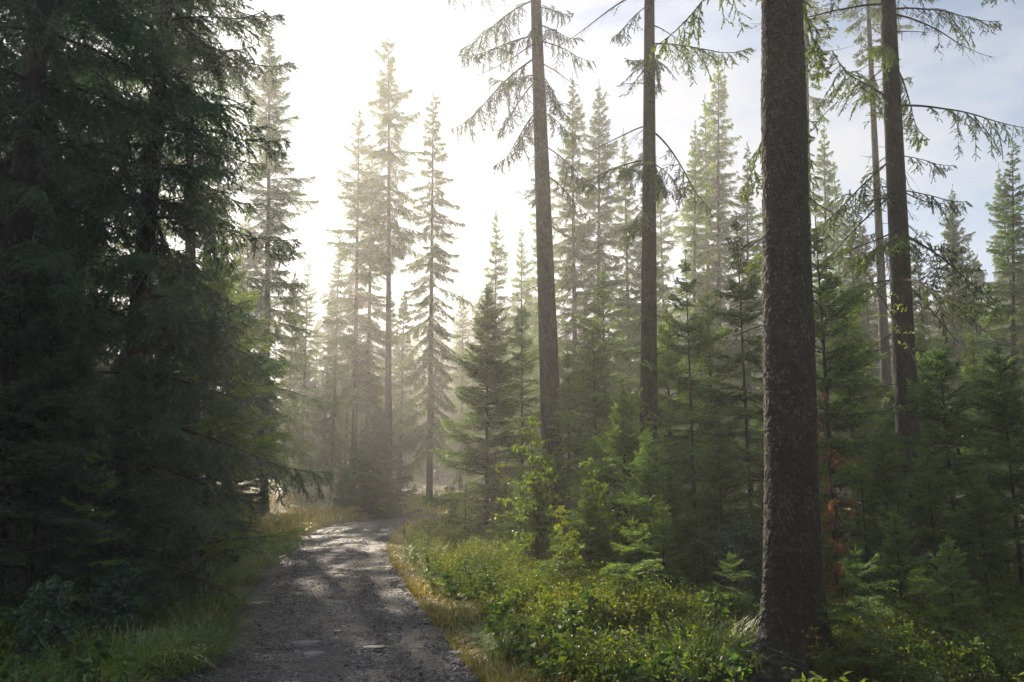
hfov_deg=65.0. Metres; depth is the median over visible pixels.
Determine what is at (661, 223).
spruce tree
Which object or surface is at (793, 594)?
spruce tree
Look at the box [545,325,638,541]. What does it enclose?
young spruce tree
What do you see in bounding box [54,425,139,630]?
young spruce tree
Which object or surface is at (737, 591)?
spruce sapling
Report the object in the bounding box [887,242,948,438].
spruce tree
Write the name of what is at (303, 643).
flat stone
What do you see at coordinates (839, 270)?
spruce tree
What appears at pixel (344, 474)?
young spruce tree
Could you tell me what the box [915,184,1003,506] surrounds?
spruce tree
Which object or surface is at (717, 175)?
spruce tree
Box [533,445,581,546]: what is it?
young spruce tree
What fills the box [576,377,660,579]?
young spruce tree
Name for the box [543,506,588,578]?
leafy bush
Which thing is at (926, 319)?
spruce tree
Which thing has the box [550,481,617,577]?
young spruce tree
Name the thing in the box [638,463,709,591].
young spruce tree
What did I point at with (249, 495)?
young spruce tree
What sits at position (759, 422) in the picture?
young spruce tree
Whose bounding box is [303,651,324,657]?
flat stone
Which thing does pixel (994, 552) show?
young spruce tree
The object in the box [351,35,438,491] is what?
spruce tree
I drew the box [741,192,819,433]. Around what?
spruce tree
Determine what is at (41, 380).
young spruce tree
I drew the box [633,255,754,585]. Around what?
young spruce tree
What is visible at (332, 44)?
sky
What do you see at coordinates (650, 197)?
spruce tree
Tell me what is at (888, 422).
young spruce tree
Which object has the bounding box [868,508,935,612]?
young spruce tree
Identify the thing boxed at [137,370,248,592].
young spruce tree
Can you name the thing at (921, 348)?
young spruce tree
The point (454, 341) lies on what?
hillside forest
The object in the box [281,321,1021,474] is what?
hills
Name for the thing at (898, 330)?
leaning sapling
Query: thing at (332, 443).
spruce tree
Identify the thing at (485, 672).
dry grass
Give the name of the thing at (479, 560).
spruce sapling
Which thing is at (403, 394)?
distant wood
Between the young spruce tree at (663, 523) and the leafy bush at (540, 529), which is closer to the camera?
the young spruce tree at (663, 523)
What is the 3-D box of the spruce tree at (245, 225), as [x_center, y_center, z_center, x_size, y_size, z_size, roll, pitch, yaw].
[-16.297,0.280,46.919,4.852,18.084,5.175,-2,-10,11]
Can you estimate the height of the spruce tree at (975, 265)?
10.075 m
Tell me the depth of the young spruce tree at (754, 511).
9.38 m
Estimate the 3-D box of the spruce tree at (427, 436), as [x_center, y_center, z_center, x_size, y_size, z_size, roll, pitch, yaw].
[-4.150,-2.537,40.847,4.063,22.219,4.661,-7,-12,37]
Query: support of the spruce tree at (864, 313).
on the ground at (439, 484)
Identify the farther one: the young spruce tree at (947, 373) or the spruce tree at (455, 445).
the spruce tree at (455, 445)
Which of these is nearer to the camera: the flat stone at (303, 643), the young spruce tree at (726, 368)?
the flat stone at (303, 643)
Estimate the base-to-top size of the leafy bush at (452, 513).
1.936 m
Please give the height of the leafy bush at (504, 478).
1.920 m
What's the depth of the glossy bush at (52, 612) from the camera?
6.27 m
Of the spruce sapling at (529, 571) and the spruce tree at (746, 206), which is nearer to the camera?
the spruce sapling at (529, 571)
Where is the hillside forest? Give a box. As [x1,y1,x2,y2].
[98,264,1020,474]
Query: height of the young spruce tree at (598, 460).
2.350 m
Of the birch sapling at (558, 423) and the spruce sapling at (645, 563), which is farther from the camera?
the birch sapling at (558, 423)
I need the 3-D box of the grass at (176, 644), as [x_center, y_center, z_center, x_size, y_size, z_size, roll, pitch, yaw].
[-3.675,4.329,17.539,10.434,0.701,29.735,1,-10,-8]
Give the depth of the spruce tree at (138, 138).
16.52 m
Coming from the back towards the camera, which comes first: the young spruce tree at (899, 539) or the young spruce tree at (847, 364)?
the young spruce tree at (847, 364)
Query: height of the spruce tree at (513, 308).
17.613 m
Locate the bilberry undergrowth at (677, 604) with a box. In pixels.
[0,515,1023,681]
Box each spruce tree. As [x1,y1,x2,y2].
[0,0,121,590]
[0,0,227,608]
[0,0,333,632]
[0,2,174,584]
[0,259,161,654]
[3,370,191,639]
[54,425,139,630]
[66,10,155,387]
[100,0,202,432]
[115,0,306,539]
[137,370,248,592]
[139,276,201,532]
[143,228,310,582]
[147,123,278,532]
[191,366,288,563]
[206,15,353,509]
[215,214,262,483]
[279,256,331,496]
[308,224,363,498]
[318,107,401,503]
[327,139,401,483]
[328,465,359,512]
[342,407,422,518]
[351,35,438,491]
[392,89,482,507]
[418,286,541,540]
[434,293,477,490]
[448,0,603,527]
[449,483,477,544]
[461,210,530,498]
[478,301,560,517]
[496,464,537,558]
[499,229,540,480]
[507,161,572,466]
[518,338,605,523]
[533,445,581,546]
[536,77,624,514]
[541,82,640,493]
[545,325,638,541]
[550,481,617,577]
[555,0,755,547]
[562,261,640,516]
[565,429,628,559]
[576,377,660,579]
[601,128,660,489]
[607,429,708,589]
[608,300,743,542]
[614,188,686,488]
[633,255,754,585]
[637,495,689,586]
[638,172,684,477]
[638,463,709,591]
[649,0,856,681]
[654,283,764,560]
[657,97,746,492]
[661,124,746,491]
[669,420,762,590]
[681,53,762,505]
[684,213,829,585]
[703,141,764,504]
[725,334,889,538]
[730,481,763,603]
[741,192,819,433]
[754,0,1023,570]
[755,217,938,600]
[760,283,940,554]
[804,0,853,392]
[811,125,859,495]
[813,161,880,494]
[818,203,893,498]
[824,420,942,600]
[828,0,913,507]
[829,436,895,600]
[847,389,954,561]
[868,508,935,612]
[874,327,974,529]
[874,338,1023,585]
[877,440,981,601]
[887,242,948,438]
[911,245,956,492]
[912,536,984,644]
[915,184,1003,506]
[927,334,1023,554]
[929,469,1023,611]
[936,342,1023,597]
[939,209,985,461]
[959,236,1021,511]
[963,132,1023,525]
[972,162,1023,489]
[981,0,1023,447]
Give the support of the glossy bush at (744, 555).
on the ground at (439, 484)
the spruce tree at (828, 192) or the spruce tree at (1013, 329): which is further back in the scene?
the spruce tree at (828, 192)
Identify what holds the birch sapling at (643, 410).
on the ground at (439, 484)
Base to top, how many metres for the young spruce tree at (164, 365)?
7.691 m
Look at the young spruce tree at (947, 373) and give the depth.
9.90 m
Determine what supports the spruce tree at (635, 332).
on the ground at (439, 484)
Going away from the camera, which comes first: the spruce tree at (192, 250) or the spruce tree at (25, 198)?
the spruce tree at (25, 198)
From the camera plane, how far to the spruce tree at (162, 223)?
23.96 m
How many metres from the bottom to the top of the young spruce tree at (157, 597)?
2.838 m
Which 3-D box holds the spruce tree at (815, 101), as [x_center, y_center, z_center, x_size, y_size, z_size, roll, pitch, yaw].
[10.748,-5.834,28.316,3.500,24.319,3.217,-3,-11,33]
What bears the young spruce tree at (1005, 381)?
on the ground at (439, 484)
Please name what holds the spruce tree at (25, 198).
on the ground at (439, 484)
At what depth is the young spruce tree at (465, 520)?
16.60 m
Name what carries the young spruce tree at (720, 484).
on the ground at (439, 484)
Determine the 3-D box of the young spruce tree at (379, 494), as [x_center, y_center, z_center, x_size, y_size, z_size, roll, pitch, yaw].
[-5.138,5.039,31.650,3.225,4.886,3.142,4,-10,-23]
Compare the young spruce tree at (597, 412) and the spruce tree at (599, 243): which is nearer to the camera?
the young spruce tree at (597, 412)
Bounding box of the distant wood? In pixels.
[75,216,1023,498]
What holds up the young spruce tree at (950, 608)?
on the ground at (439, 484)
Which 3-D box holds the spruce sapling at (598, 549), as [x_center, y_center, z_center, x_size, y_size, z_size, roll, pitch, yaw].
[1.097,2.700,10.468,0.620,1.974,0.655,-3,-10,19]
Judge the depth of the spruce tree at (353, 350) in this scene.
40.67 m
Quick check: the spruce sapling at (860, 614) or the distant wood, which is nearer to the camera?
the spruce sapling at (860, 614)
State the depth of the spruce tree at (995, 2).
13.99 m
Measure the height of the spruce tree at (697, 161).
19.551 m
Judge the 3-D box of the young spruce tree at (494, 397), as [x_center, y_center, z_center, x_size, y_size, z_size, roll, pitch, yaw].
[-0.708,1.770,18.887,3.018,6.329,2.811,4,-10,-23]
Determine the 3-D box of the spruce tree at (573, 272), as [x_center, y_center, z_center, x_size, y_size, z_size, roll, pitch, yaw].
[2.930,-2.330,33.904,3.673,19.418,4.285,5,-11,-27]
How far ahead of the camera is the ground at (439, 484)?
50.48 m
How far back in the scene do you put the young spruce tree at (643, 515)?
9.96 m
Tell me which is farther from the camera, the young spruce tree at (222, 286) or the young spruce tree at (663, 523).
the young spruce tree at (222, 286)
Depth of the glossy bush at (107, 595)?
7.07 m
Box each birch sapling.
[544,404,577,522]
[622,387,689,539]
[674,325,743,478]
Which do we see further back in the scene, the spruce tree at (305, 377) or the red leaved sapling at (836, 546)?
the spruce tree at (305, 377)
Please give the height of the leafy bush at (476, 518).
1.251 m
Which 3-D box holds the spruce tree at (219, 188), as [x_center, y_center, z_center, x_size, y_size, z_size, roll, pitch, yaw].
[-8.888,-0.238,22.717,4.455,13.233,4.237,-5,-11,28]
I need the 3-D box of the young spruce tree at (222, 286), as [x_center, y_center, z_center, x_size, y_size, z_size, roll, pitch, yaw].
[-5.018,1.066,13.224,3.257,6.198,3.634,-2,-10,13]
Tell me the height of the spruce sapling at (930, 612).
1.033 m
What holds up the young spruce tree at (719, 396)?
on the ground at (439, 484)
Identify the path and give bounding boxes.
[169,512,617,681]
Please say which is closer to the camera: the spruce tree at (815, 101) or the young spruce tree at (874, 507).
the young spruce tree at (874, 507)
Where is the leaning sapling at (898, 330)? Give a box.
[854,256,1009,573]
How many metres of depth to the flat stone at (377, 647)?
7.52 m
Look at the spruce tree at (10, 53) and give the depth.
11.44 m
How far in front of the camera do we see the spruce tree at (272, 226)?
35.84 m
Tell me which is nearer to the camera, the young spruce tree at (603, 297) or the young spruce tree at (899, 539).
the young spruce tree at (899, 539)
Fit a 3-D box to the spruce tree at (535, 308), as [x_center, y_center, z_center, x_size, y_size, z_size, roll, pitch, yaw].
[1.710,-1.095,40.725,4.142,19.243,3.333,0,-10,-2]
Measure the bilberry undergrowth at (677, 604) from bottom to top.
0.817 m
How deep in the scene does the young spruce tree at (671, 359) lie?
16.33 m
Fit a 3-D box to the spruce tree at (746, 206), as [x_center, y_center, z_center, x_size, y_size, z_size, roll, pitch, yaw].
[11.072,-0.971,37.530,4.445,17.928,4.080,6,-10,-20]
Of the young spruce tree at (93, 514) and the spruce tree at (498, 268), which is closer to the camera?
the young spruce tree at (93, 514)
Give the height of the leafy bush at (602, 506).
1.851 m
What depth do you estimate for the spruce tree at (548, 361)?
20.00 m
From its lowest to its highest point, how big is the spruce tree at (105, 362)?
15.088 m
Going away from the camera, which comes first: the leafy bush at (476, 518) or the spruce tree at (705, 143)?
the leafy bush at (476, 518)
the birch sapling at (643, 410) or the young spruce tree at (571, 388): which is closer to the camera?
the birch sapling at (643, 410)
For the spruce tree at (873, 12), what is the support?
on the ground at (439, 484)
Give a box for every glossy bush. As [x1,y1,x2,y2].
[0,574,84,672]
[79,560,150,646]
[708,513,762,606]
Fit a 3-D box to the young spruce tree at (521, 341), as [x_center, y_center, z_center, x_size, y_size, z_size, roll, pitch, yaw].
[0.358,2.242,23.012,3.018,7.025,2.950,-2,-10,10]
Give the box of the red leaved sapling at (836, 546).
[816,391,864,611]
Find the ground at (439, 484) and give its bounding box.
[1,471,1023,681]
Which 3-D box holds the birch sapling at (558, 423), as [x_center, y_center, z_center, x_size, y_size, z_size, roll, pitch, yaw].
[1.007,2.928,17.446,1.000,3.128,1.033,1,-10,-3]
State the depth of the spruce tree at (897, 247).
12.27 m
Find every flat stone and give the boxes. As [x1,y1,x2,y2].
[291,640,319,647]
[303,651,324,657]
[363,645,385,649]
[449,650,462,655]
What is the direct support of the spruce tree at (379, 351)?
on the ground at (439, 484)
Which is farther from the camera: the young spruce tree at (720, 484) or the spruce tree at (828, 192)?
the spruce tree at (828, 192)
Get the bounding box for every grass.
[0,510,906,681]
[26,488,1022,681]
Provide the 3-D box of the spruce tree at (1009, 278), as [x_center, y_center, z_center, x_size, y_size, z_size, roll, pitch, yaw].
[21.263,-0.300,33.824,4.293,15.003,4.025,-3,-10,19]
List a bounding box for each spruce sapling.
[470,550,493,575]
[522,527,592,592]
[523,565,533,580]
[584,524,616,573]
[589,517,668,610]
[701,551,757,631]
[813,545,931,681]
[890,564,961,648]
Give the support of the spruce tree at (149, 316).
on the ground at (439, 484)
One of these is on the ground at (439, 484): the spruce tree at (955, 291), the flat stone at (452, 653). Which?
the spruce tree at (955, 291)
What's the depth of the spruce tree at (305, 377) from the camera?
50.35 m
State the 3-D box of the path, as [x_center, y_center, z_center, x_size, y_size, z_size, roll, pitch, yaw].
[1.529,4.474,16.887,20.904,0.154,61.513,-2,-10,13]
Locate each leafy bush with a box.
[439,470,468,529]
[460,494,479,541]
[487,462,526,542]
[489,416,577,567]
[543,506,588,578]
[576,457,626,582]
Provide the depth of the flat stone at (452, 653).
7.29 m
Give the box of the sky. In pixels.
[0,0,1023,415]
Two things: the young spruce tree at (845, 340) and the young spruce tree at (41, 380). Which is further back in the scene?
the young spruce tree at (845, 340)
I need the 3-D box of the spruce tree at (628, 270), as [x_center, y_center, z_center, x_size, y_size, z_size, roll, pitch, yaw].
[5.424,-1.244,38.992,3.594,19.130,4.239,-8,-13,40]
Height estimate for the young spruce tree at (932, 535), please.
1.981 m
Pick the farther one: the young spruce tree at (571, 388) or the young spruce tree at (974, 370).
the young spruce tree at (571, 388)
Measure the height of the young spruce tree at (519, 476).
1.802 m
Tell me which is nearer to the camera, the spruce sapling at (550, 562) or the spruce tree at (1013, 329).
the spruce sapling at (550, 562)
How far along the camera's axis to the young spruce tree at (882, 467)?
9.01 m

